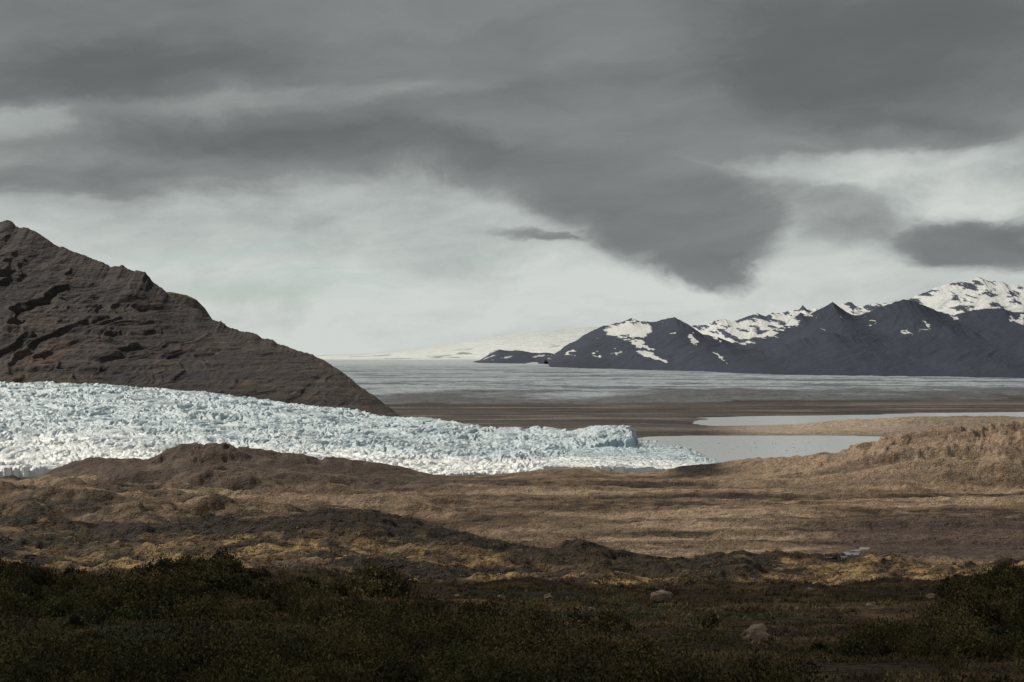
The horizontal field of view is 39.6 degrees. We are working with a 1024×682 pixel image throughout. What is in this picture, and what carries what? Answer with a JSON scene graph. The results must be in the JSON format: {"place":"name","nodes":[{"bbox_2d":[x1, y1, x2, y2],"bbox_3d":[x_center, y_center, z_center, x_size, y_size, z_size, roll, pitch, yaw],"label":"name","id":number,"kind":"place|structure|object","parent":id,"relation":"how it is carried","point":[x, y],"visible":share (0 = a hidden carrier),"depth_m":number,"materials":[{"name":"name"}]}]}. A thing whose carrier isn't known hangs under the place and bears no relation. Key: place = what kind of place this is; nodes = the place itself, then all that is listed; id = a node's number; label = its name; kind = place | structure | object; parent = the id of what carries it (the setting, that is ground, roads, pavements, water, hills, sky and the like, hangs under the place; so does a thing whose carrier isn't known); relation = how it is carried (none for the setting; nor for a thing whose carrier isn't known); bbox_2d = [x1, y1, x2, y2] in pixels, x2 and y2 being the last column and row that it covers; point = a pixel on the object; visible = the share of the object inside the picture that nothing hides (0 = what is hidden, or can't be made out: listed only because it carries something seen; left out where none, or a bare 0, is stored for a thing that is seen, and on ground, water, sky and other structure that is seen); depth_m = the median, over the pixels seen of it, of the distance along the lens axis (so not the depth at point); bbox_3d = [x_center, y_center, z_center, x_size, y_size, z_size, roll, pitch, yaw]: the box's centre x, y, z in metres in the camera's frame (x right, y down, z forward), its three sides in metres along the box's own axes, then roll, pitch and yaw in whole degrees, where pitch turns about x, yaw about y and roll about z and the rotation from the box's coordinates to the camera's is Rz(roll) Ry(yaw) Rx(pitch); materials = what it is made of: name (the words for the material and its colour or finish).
{"place":"outdoors","nodes":[
{"label":"outdoors","id":0,"kind":"place"},
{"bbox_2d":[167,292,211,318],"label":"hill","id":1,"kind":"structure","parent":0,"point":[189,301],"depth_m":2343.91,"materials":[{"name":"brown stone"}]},
{"bbox_2d":[0,220,400,416],"bbox_3d":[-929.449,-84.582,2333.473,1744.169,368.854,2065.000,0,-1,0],"label":"mountain","id":2,"kind":"structure","parent":0,"point":[68,316],"depth_m":1784.33,"materials":[{"name":"brown stone"}]},
{"bbox_2d":[0,395,1023,681],"bbox_3d":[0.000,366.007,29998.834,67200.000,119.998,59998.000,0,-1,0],"label":"ground","id":3,"kind":"structure","parent":0,"point":[926,491],"depth_m":540.94,"materials":[{"name":"brown plant"}]},
{"bbox_2d":[0,381,717,476],"bbox_3d":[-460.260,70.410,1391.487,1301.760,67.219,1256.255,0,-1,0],"label":"glacier","id":4,"kind":"object","parent":3,"relation":"on","point":[46,427],"visible":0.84,"depth_m":984.51,"materials":[{"name":"white ice"}]},
{"bbox_2d":[0,544,1023,681],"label":"shrubs","id":5,"kind":"object","parent":3,"relation":"on","point":[367,633],"visible":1,"depth_m":62.99,"materials":[{"name":"green plant"}]},
{"bbox_2d":[0,501,1023,681],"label":"grass","id":6,"kind":"structure","parent":3,"relation":"on","point":[822,631],"depth_m":123.93,"materials":[{"name":"brown plant"}]},
{"bbox_2d":[544,593,552,598],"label":"boulder","id":7,"kind":"object","parent":3,"relation":"on","point":[549,595],"visible":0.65,"depth_m":161.27,"materials":[{"name":"stone"}]},
{"bbox_2d":[650,590,672,601],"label":"boulder","id":8,"kind":"object","parent":3,"relation":"on","point":[663,595],"visible":0.99,"depth_m":136.71,"materials":[{"name":"stone"}]},
{"bbox_2d":[314,327,1023,403],"bbox_3d":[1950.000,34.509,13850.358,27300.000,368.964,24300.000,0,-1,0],"label":"distant glacier","id":9,"kind":"object","parent":3,"relation":"on","point":[453,372],"visible":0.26,"depth_m":2931.05,"materials":[{"name":"white ice"}]},
{"bbox_2d":[740,623,769,640],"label":"boulder","id":10,"kind":"object","parent":3,"relation":"on","point":[756,632],"visible":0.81,"depth_m":80.92,"materials":[{"name":"stone"}]},
{"bbox_2d":[638,436,888,462],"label":"glacial lagoon","id":11,"kind":"structure","parent":3,"relation":"in","point":[743,447],"depth_m":1017.25,"materials":[{"name":"grey liquid"}]},
{"bbox_2d":[638,439,832,453],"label":"icebergs","id":12,"kind":"object","parent":11,"relation":"on","point":[646,441],"visible":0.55,"depth_m":1030.40,"materials":[{"name":"white ice"}]},
{"bbox_2d":[926,593,936,598],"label":"boulder","id":13,"kind":"object","parent":3,"relation":"on","point":[929,595],"visible":0.76,"depth_m":161.12,"materials":[{"name":"stone"}]},
{"bbox_2d":[0,0,1023,354],"label":"sky","id":14,"kind":"structure","parent":0,"point":[322,177],"materials":[{"name":"grey"}]},
{"bbox_2d":[474,349,553,363],"bbox_3d":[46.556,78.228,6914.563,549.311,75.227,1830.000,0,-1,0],"label":"rocky hill","id":15,"kind":"structure","parent":0,"point":[511,357],"depth_m":6658.68,"materials":[{"name":"grey stone"}]},
{"bbox_2d":[544,299,1023,371],"bbox_3d":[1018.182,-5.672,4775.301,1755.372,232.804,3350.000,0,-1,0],"label":"mountain range","id":16,"kind":"structure","parent":0,"point":[673,344],"depth_m":4552.34,"materials":[{"name":"grey stone"}]},
{"bbox_2d":[823,546,869,557],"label":"stream","id":17,"kind":"structure","parent":0,"point":[856,553],"depth_m":428.93,"materials":[{"name":"grey liquid"}]},
{"bbox_2d":[692,277,1023,342],"bbox_3d":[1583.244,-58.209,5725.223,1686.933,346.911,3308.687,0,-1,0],"label":"snowy mountain range","id":18,"kind":"structure","parent":0,"point":[978,293],"depth_m":5362.00,"materials":[{"name":"white snow"}]},
{"bbox_2d":[693,412,1023,425],"bbox_3d":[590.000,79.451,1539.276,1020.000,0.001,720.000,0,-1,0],"label":"river","id":19,"kind":"structure","parent":0,"point":[748,420],"depth_m":1439.56,"materials":[{"name":"grey liquid"}]},
{"bbox_2d":[706,326,1023,377],"bbox_3d":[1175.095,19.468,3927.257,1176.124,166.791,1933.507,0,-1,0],"label":"foothills","id":20,"kind":"structure","parent":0,"point":[941,351],"depth_m":3826.88,"materials":[{"name":"grey stone"}]}
]}

